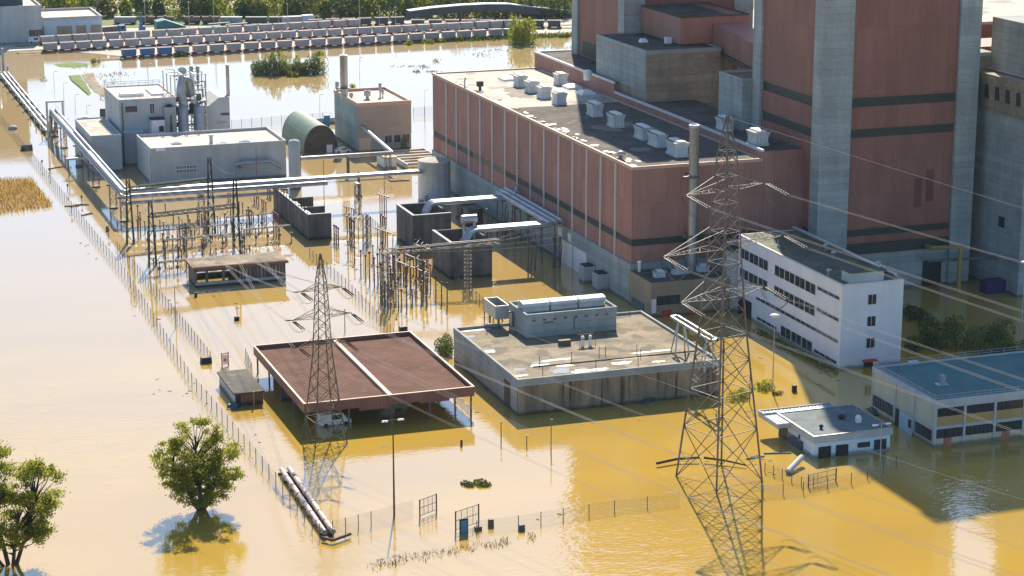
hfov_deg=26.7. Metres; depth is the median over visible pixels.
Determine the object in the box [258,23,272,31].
hopper wagon
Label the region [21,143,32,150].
cistern
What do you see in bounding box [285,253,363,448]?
pylon
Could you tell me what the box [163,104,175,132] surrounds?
lift tower
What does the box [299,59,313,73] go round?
bush
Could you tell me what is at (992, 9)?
red shed
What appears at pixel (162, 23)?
machine shed
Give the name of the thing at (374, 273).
insulator post
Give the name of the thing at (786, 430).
window
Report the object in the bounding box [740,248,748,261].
window
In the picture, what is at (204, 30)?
hopper wagon
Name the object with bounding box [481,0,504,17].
forest tree
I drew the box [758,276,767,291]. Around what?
window
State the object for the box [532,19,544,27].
hopper wagon
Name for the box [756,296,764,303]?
window
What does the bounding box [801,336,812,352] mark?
window
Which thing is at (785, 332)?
window
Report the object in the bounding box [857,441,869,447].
window
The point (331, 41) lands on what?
hopper wagon
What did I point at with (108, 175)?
pipe bridge
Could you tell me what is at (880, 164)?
shield wire
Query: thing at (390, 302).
insulator post
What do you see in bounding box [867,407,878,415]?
parked car
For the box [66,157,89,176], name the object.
pipe portal
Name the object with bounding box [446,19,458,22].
hopper wagon
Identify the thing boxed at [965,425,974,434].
window
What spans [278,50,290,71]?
bush
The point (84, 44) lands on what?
hopper wagon
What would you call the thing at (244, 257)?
feeder wire
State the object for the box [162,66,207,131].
process frame
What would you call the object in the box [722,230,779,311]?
link block
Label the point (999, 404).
window
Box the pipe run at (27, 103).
[0,48,53,132]
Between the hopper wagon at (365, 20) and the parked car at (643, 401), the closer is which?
the parked car at (643, 401)
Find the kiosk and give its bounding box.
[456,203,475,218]
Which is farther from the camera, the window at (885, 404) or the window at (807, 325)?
the window at (807, 325)
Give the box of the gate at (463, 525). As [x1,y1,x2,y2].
[455,504,481,534]
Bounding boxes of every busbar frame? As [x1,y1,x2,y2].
[144,219,226,245]
[156,250,231,274]
[161,229,243,252]
[224,209,274,230]
[241,220,292,243]
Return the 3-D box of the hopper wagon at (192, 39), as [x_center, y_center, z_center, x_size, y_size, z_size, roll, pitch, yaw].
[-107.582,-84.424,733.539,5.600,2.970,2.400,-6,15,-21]
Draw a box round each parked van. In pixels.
[28,37,39,42]
[317,410,350,426]
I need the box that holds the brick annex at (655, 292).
[629,254,729,317]
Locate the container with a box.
[980,277,1005,293]
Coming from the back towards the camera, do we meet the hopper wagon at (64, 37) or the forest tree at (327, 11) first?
the forest tree at (327, 11)
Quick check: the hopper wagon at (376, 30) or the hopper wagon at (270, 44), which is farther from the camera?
the hopper wagon at (376, 30)
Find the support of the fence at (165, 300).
in the water
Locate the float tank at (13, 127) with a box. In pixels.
[9,125,16,129]
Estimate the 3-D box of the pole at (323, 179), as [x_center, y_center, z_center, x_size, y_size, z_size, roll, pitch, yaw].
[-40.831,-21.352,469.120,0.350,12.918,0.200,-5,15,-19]
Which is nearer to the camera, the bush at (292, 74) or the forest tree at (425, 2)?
the bush at (292, 74)
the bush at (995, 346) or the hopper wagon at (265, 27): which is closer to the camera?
the bush at (995, 346)
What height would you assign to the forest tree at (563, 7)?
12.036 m
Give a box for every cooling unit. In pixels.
[579,262,594,283]
[592,270,607,290]
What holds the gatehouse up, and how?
on the water
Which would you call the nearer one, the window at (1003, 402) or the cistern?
the window at (1003, 402)
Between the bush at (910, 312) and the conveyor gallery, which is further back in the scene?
the conveyor gallery
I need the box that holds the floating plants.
[460,478,491,487]
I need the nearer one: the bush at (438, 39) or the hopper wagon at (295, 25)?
the bush at (438, 39)
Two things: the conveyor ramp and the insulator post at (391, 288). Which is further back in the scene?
the conveyor ramp
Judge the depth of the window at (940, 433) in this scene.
314.79 m
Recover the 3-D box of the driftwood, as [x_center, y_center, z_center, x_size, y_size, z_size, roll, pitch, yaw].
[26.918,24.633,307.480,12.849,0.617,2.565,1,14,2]
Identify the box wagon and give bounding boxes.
[114,16,136,23]
[220,16,242,22]
[245,16,267,23]
[268,16,280,23]
[503,28,517,34]
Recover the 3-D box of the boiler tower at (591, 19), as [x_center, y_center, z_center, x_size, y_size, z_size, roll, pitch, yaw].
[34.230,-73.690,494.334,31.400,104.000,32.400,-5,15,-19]
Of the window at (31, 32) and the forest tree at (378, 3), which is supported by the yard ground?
the forest tree at (378, 3)
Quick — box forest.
[36,0,571,15]
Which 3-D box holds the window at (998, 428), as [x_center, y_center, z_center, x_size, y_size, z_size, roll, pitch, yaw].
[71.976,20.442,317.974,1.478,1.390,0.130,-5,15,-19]
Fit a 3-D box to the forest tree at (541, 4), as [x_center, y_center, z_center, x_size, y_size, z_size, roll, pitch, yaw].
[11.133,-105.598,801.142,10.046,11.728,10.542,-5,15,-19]
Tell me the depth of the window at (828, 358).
356.45 m
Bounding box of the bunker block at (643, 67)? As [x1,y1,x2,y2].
[596,32,745,107]
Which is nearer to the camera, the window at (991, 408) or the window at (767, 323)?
the window at (991, 408)
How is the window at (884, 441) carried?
in the gatehouse
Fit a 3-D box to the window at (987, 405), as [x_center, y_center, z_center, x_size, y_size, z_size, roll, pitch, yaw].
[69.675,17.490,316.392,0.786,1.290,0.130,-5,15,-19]
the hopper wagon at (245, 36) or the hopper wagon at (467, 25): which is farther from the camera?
the hopper wagon at (467, 25)
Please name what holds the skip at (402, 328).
on the water
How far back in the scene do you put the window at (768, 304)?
376.89 m
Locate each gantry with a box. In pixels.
[126,157,215,243]
[148,179,241,264]
[381,238,499,293]
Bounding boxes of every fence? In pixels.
[1,116,319,534]
[117,244,210,356]
[231,112,322,127]
[245,348,251,372]
[309,247,396,332]
[319,505,393,535]
[455,275,483,306]
[476,496,647,532]
[762,456,896,496]
[764,462,813,485]
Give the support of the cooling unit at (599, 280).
on the water
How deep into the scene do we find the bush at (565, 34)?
751.77 m
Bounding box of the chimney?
[225,64,229,95]
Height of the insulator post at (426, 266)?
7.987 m
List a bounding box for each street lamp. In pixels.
[382,418,403,515]
[770,313,779,391]
[872,422,890,464]
[1020,261,1023,335]
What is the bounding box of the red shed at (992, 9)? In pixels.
[981,0,1023,50]
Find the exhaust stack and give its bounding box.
[682,124,699,270]
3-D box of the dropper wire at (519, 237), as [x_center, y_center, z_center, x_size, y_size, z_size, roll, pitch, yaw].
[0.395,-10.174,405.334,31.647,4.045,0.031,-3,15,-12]
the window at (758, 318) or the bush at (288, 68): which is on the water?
the bush at (288, 68)
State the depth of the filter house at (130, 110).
524.63 m
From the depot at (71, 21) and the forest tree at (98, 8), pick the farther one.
the forest tree at (98, 8)
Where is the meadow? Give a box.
[102,0,753,27]
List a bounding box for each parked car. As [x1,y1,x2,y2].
[226,402,240,409]
[334,146,350,152]
[639,397,656,404]
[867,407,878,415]
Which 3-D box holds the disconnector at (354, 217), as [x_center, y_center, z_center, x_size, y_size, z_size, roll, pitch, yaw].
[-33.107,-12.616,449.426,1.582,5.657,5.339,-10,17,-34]
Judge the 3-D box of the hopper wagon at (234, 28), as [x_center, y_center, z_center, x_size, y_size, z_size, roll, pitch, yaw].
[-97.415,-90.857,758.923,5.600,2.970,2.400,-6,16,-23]
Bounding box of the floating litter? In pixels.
[87,187,948,519]
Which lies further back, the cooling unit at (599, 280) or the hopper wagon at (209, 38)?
the hopper wagon at (209, 38)
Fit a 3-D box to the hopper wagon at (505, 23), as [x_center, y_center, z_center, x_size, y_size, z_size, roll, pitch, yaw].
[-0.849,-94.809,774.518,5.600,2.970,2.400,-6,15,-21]
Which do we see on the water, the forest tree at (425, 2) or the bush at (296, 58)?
the bush at (296, 58)
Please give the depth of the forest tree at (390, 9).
801.55 m
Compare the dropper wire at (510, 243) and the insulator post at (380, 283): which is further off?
the dropper wire at (510, 243)
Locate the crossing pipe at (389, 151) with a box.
[301,125,394,173]
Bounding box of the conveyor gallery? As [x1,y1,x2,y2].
[641,2,753,69]
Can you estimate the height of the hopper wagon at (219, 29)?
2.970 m
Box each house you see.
[75,117,122,172]
[104,80,176,165]
[185,251,288,287]
[193,90,229,129]
[334,54,410,152]
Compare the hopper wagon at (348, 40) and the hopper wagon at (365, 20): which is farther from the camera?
the hopper wagon at (365, 20)
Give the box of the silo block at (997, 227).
[968,15,1023,297]
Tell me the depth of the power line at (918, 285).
281.36 m
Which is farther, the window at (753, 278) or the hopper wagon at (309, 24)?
the hopper wagon at (309, 24)
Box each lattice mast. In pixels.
[362,214,367,245]
[365,216,371,241]
[382,252,388,308]
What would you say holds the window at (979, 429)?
in the workshop
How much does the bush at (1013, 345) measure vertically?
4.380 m
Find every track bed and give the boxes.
[15,23,410,46]
[17,24,571,53]
[96,32,570,60]
[287,22,459,28]
[430,27,571,28]
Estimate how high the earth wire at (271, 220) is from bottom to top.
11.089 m
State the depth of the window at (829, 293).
353.63 m
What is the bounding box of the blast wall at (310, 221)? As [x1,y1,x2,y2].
[273,184,331,239]
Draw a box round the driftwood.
[656,456,745,465]
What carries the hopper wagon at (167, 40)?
on the railway rails
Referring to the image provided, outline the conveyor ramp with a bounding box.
[406,3,571,21]
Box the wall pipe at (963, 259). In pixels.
[928,256,995,262]
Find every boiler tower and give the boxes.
[571,0,752,60]
[751,0,982,287]
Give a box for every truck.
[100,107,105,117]
[102,24,126,33]
[281,14,313,25]
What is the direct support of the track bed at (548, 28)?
on the yard ground
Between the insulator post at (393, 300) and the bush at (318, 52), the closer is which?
the insulator post at (393, 300)
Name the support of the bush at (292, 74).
on the water
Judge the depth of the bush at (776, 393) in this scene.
340.43 m
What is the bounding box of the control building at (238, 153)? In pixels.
[136,127,286,184]
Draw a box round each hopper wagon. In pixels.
[39,35,54,44]
[42,42,58,51]
[56,34,71,43]
[59,41,75,50]
[72,33,86,41]
[76,40,91,49]
[88,32,102,41]
[92,39,107,48]
[104,31,119,40]
[108,39,124,47]
[120,31,134,39]
[120,48,137,57]
[124,38,140,47]
[135,30,150,38]
[139,47,155,56]
[140,37,155,46]
[151,29,165,37]
[156,36,172,45]
[156,46,172,55]
[166,28,181,36]
[172,35,187,44]
[173,45,189,53]
[182,27,197,35]
[188,35,203,43]
[191,44,207,53]
[198,26,212,34]
[204,34,219,42]
[208,43,224,52]
[213,26,227,33]
[219,33,235,42]
[225,42,241,51]
[228,25,242,32]
[235,32,250,41]
[243,24,258,32]
[243,41,259,50]
[251,32,266,40]
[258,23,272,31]
[260,40,276,49]
[266,31,281,39]
[273,22,287,30]
[277,39,292,48]
[281,30,296,38]
[288,22,302,29]
[294,38,309,47]
[297,29,312,38]
[302,21,316,29]
[310,38,326,46]
[312,29,326,37]
[317,20,331,28]
[325,18,338,25]
[327,28,341,36]
[327,37,342,45]
[332,19,346,27]
[342,27,357,35]
[344,36,359,44]
[346,18,360,26]
[357,26,372,35]
[358,17,371,25]
[360,35,375,44]
[372,26,386,34]
[374,17,388,24]
[376,34,391,43]
[387,25,401,33]
[390,16,404,24]
[393,33,407,42]
[402,24,416,32]
[409,32,423,41]
[411,19,424,24]
[416,23,430,31]
[424,31,439,39]
[429,19,441,27]
[431,23,445,31]
[441,30,455,38]
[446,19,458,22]
[446,22,459,30]
[456,30,471,37]
[460,21,474,29]
[462,19,475,26]
[472,29,486,36]
[474,21,488,28]
[488,20,502,27]
[488,28,502,36]
[503,19,513,27]
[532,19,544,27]
[546,20,561,27]
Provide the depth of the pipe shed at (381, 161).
520.73 m
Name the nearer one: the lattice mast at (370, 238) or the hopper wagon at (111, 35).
the lattice mast at (370, 238)
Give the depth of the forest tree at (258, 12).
801.95 m
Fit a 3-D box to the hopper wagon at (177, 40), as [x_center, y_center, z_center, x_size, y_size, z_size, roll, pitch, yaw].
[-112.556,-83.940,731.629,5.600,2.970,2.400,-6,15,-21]
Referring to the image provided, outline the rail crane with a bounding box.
[138,12,144,29]
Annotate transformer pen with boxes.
[396,202,450,249]
[432,214,491,279]
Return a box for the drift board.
[764,451,790,453]
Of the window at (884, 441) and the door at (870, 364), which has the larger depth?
the door at (870, 364)
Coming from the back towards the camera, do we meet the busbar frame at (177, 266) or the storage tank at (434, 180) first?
the storage tank at (434, 180)
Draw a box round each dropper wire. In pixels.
[397,236,613,251]
[429,228,602,249]
[442,219,595,247]
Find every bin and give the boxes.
[488,518,493,526]
[518,523,524,530]
[792,384,796,391]
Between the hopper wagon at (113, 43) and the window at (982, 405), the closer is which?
the window at (982, 405)
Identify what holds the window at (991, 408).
in the workshop
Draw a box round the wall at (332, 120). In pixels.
[315,117,334,123]
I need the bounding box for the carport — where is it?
[253,331,474,432]
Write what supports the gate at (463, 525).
in the water
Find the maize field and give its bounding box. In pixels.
[0,176,52,213]
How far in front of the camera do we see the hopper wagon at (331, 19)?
776.99 m
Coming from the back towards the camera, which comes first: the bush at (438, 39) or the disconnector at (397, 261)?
the bush at (438, 39)
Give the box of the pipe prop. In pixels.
[356,171,361,197]
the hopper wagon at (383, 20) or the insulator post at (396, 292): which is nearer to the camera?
the insulator post at (396, 292)
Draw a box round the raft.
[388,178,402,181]
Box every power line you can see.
[305,329,893,575]
[311,357,805,575]
[314,300,1022,575]
[355,296,1022,549]
[359,350,891,575]
[368,324,1003,575]
[687,271,1023,392]
[705,317,1023,434]
[711,209,1023,312]
[788,300,1023,380]
[790,195,1023,263]
[809,248,1023,321]
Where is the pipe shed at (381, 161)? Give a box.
[377,155,397,168]
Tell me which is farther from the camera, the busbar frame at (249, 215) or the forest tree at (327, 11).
the forest tree at (327, 11)
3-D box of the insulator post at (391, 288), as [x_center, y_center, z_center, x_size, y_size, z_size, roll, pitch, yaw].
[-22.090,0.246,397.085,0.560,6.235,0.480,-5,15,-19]
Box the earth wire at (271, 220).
[235,181,312,254]
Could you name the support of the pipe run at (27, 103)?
in the water
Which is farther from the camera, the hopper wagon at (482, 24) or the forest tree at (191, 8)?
the forest tree at (191, 8)
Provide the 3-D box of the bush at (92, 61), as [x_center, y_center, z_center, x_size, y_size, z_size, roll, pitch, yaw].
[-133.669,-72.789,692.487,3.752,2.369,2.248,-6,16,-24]
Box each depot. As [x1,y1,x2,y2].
[0,0,41,43]
[41,7,101,39]
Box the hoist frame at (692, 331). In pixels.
[669,315,718,370]
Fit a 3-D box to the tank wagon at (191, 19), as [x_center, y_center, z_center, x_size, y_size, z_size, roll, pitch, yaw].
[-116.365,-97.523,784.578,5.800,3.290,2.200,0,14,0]
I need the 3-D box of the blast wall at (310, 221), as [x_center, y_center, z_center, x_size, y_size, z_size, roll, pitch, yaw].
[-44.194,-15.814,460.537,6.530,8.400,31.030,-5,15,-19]
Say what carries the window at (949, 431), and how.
in the workshop
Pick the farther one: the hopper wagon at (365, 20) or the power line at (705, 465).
the hopper wagon at (365, 20)
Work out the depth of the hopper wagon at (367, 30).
754.05 m
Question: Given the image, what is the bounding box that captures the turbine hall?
[432,67,762,302]
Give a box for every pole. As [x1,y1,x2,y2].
[174,286,175,326]
[323,161,324,205]
[550,419,552,451]
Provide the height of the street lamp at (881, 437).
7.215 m
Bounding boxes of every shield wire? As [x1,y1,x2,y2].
[325,256,1022,499]
[730,117,1020,207]
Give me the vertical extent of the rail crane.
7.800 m
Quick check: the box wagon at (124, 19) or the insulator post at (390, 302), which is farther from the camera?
the box wagon at (124, 19)
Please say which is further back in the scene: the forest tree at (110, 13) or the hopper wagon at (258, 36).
the forest tree at (110, 13)
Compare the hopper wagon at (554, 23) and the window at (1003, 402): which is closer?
the window at (1003, 402)
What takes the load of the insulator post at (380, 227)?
in the water
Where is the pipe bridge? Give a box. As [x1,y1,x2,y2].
[45,100,423,221]
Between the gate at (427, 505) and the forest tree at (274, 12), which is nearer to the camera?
the gate at (427, 505)
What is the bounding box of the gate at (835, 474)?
[808,468,836,487]
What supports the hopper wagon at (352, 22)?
on the railway rails
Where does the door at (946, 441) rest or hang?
in the workshop
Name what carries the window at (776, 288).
in the office block at (842, 289)
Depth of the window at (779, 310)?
372.91 m
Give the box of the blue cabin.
[324,114,329,124]
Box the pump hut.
[217,369,264,405]
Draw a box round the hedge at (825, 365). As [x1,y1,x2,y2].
[752,328,837,373]
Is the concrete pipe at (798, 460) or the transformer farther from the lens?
the transformer
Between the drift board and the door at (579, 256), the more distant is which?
the door at (579, 256)
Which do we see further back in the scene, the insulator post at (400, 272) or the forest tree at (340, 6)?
the forest tree at (340, 6)
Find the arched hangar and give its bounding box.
[282,111,337,153]
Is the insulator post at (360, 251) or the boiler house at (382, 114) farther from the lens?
the boiler house at (382, 114)
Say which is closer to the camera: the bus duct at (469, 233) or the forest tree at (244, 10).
the bus duct at (469, 233)
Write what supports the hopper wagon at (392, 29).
on the railway rails
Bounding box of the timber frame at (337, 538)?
[321,533,351,540]
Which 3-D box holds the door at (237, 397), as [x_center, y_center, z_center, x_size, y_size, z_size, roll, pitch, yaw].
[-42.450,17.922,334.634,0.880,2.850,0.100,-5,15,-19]
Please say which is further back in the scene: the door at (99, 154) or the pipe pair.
the door at (99, 154)
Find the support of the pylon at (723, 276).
in the water
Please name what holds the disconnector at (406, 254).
in the water
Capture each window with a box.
[29,30,35,35]
[36,29,41,35]
[125,106,136,111]
[149,104,154,113]
[170,115,172,131]
[239,268,246,278]
[247,268,251,278]
[255,267,260,277]
[261,267,267,276]
[270,266,275,276]
[276,265,282,275]
[385,135,391,142]
[394,134,400,142]
[402,134,409,141]
[631,296,643,311]
[656,295,679,305]
[739,267,748,280]
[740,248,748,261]
[748,272,757,285]
[749,252,758,265]
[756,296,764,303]
[756,316,765,323]
[758,256,767,270]
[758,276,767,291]
[765,301,774,309]
[766,321,776,329]
[774,264,784,279]
[774,285,783,299]
[775,306,784,314]
[780,325,790,340]
[784,269,794,284]
[784,290,793,305]
[784,428,787,440]
[785,311,794,319]
[788,432,797,447]
[791,330,801,346]
[794,295,804,310]
[795,274,804,289]
[795,317,805,325]
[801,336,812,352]
[804,301,814,315]
[805,280,815,295]
[805,323,815,331]
[813,348,824,357]
[816,307,826,315]
[816,328,826,337]
[817,286,827,294]
[825,355,836,364]
[827,313,838,321]
[827,334,837,343]
[828,291,839,300]
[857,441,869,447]
[866,337,874,348]
[867,294,876,304]
[867,315,875,326]
[873,395,877,407]
[874,439,880,449]
[878,397,882,409]
[881,438,886,448]
[882,400,887,412]
[887,403,892,416]
[915,421,918,433]
[919,423,922,435]
[923,426,926,438]
[927,428,931,440]
[936,429,945,438]
[937,408,942,416]
[942,408,946,416]
[945,428,953,437]
[946,407,950,415]
[951,407,954,415]
[954,427,962,436]
[955,406,959,414]
[959,406,963,414]
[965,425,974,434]
[967,405,971,413]
[972,404,975,412]
[975,424,983,433]
[976,404,980,412]
[980,403,984,411]
[984,423,992,432]
[985,403,989,411]
[989,402,993,410]
[996,422,1004,431]
[997,402,1001,409]
[1002,401,1005,409]
[1005,421,1013,430]
[1006,401,1009,408]
[1010,400,1014,408]
[1013,420,1021,429]
[1014,400,1018,407]
[1019,399,1022,407]
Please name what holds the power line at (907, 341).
attached to the pylon at (723, 276)
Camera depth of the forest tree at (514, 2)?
801.82 m
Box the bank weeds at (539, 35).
[398,31,571,44]
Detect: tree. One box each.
[0,440,70,566]
[47,0,71,8]
[62,0,87,7]
[81,0,103,14]
[99,0,117,17]
[118,0,132,15]
[133,0,150,15]
[148,414,245,511]
[152,0,165,16]
[160,0,190,17]
[177,0,207,17]
[198,0,219,15]
[211,0,241,16]
[234,0,249,17]
[249,0,267,15]
[262,0,288,15]
[283,0,301,15]
[295,0,323,17]
[318,0,331,17]
[328,0,356,17]
[348,0,370,16]
[365,0,385,17]
[381,0,403,17]
[400,136,408,148]
[401,0,416,16]
[417,0,431,17]
[431,0,451,17]
[447,0,470,17]
[466,0,485,17]
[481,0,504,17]
[499,0,518,17]
[507,14,537,45]
[516,0,535,18]
[529,0,556,18]
[548,0,570,18]
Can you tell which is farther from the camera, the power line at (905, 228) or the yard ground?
the yard ground
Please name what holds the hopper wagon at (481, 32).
on the railway rails
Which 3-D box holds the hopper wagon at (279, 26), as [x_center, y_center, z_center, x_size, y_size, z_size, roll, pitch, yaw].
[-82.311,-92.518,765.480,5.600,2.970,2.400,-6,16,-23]
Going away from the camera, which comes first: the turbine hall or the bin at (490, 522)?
the bin at (490, 522)
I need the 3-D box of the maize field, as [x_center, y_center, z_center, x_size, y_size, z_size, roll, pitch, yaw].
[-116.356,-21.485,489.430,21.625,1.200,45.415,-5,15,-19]
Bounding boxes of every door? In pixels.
[94,152,101,172]
[235,395,240,403]
[327,145,332,152]
[359,138,370,152]
[560,239,572,267]
[573,246,586,272]
[662,310,670,316]
[818,446,830,458]
[836,444,848,455]
[864,362,873,366]
[895,408,898,426]
[899,411,912,434]
[922,260,940,285]
[943,437,950,446]
[1001,430,1008,439]
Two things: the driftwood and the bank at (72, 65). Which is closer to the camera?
the driftwood
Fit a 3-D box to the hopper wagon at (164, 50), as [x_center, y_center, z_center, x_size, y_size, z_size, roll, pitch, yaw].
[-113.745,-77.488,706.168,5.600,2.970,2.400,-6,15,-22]
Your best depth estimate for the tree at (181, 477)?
286.70 m
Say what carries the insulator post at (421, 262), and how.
in the water
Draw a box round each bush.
[90,58,100,62]
[175,51,186,56]
[250,60,265,73]
[252,59,272,75]
[264,49,281,75]
[273,61,287,75]
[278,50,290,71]
[283,61,300,75]
[287,70,297,76]
[289,53,301,64]
[291,62,309,74]
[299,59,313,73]
[305,53,324,74]
[312,56,328,72]
[315,50,323,54]
[404,40,413,44]
[422,38,433,43]
[434,332,453,357]
[435,37,445,42]
[558,32,568,37]
[725,387,748,401]
[753,378,774,390]
[771,391,783,395]
[902,303,932,323]
[903,329,943,351]
[916,314,965,339]
[940,325,993,353]
[972,340,1012,355]
[979,317,1015,343]
[994,335,1023,353]
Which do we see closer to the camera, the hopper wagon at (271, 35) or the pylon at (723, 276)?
the pylon at (723, 276)
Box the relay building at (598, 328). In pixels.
[453,293,719,415]
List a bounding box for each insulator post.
[274,212,276,237]
[335,225,336,243]
[349,217,350,241]
[350,219,352,243]
[352,220,354,244]
[359,250,361,275]
[368,251,370,284]
[372,257,375,286]
[376,253,379,287]
[379,214,381,239]
[379,262,381,300]
[383,281,386,307]
[386,285,388,308]
[389,289,391,312]
[390,273,393,299]
[392,255,395,286]
[392,290,395,308]
[394,251,396,281]
[395,282,397,301]
[397,277,399,309]
[398,238,401,274]
[399,263,401,281]
[405,285,407,309]
[409,267,412,291]
[415,279,416,298]
[419,239,420,276]
[420,244,422,279]
[422,270,424,296]
[425,251,428,284]
[426,260,428,291]
[429,264,431,289]
[434,276,436,298]
[446,282,448,306]
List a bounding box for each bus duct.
[422,195,505,213]
[461,220,548,240]
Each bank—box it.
[55,62,88,67]
[69,75,90,95]
[81,72,104,95]
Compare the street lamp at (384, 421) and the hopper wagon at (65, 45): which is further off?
the hopper wagon at (65, 45)
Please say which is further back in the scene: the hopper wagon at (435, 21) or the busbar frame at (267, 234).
the hopper wagon at (435, 21)
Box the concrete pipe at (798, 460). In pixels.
[785,454,804,473]
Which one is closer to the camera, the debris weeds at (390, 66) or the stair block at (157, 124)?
the stair block at (157, 124)
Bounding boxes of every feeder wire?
[162,218,293,291]
[176,216,334,287]
[187,213,286,319]
[200,210,345,312]
[215,210,292,346]
[227,207,338,338]
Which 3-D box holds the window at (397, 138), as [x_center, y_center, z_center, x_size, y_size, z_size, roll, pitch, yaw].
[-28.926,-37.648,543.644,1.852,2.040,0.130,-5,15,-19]
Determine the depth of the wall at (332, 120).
581.76 m
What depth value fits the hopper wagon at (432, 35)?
740.76 m
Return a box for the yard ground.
[0,0,753,55]
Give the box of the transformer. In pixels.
[462,205,483,226]
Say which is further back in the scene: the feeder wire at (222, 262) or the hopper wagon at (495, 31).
the hopper wagon at (495, 31)
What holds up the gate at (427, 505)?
in the water
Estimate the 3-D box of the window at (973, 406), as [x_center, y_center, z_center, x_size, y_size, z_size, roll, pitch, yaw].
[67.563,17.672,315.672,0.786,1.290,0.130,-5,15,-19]
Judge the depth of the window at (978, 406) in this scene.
315.87 m
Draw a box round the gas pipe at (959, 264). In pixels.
[924,243,962,291]
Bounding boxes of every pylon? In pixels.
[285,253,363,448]
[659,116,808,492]
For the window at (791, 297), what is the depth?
369.20 m
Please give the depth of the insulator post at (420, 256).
414.28 m
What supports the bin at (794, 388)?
on the water
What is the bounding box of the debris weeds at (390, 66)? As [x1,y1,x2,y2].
[40,48,530,99]
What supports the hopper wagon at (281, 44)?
on the railway rails
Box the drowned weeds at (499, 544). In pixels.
[367,533,535,572]
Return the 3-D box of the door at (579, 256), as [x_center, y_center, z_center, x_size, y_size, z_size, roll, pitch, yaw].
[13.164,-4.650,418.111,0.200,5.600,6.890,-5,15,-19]
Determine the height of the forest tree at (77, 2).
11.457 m
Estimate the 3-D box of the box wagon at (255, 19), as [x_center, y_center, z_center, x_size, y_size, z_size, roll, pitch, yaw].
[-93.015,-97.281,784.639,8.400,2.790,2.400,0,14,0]
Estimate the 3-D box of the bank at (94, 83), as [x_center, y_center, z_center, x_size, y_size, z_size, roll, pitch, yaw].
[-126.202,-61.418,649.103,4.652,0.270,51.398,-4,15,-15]
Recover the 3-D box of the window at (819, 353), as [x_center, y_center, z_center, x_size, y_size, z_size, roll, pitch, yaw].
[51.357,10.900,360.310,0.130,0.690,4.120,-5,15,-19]
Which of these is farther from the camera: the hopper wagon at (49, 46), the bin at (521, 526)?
the hopper wagon at (49, 46)
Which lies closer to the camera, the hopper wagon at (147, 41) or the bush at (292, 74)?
the bush at (292, 74)
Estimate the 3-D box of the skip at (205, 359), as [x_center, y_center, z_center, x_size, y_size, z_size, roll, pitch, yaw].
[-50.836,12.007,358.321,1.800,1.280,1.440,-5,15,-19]
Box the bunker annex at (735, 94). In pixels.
[718,69,752,129]
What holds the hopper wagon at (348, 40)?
on the railway rails
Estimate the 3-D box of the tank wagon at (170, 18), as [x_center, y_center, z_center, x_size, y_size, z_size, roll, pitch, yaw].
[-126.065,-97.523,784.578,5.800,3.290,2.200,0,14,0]
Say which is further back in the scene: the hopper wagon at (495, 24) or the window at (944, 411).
the hopper wagon at (495, 24)
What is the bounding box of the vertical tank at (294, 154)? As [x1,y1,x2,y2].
[288,139,300,188]
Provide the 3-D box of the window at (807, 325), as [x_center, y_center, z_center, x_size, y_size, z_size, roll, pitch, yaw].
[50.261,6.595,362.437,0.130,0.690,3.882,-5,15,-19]
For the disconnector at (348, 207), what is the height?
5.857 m
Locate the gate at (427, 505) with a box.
[419,493,436,518]
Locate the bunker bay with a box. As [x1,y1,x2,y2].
[535,49,803,231]
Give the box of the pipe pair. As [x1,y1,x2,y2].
[278,466,335,535]
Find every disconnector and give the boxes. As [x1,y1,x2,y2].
[343,202,356,224]
[344,212,360,237]
[374,223,395,251]
[377,190,388,224]
[394,245,430,278]
[395,256,428,294]
[414,240,430,274]
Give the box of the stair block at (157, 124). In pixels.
[149,117,164,132]
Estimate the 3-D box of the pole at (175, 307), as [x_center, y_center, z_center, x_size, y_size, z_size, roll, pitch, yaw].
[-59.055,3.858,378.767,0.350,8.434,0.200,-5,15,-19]
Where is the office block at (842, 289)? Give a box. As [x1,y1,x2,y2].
[737,226,903,369]
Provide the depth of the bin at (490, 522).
283.22 m
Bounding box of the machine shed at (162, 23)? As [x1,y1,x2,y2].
[154,18,190,30]
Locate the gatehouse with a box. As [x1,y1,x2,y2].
[758,402,892,458]
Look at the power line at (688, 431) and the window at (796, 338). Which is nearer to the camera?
the power line at (688, 431)
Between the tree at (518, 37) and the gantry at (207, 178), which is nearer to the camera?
the gantry at (207, 178)
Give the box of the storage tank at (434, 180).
[418,156,450,201]
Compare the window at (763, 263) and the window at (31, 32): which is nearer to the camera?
the window at (763, 263)
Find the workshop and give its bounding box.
[871,346,1023,447]
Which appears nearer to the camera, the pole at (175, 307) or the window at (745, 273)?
the pole at (175, 307)
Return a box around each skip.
[200,355,211,363]
[399,325,407,331]
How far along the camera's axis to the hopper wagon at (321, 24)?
771.04 m
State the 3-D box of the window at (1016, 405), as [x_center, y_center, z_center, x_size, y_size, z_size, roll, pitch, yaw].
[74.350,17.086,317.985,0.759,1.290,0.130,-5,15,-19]
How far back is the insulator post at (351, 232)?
442.44 m
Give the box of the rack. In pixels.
[486,185,564,269]
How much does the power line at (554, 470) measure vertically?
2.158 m
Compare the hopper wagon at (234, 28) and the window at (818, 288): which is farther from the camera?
the hopper wagon at (234, 28)
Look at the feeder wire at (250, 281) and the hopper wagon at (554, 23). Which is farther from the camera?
the hopper wagon at (554, 23)
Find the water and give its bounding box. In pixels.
[0,28,1023,575]
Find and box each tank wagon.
[139,15,155,23]
[157,15,173,21]
[184,15,199,23]
[202,15,218,23]
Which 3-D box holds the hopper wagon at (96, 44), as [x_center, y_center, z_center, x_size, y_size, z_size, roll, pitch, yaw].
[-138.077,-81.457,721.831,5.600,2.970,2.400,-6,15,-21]

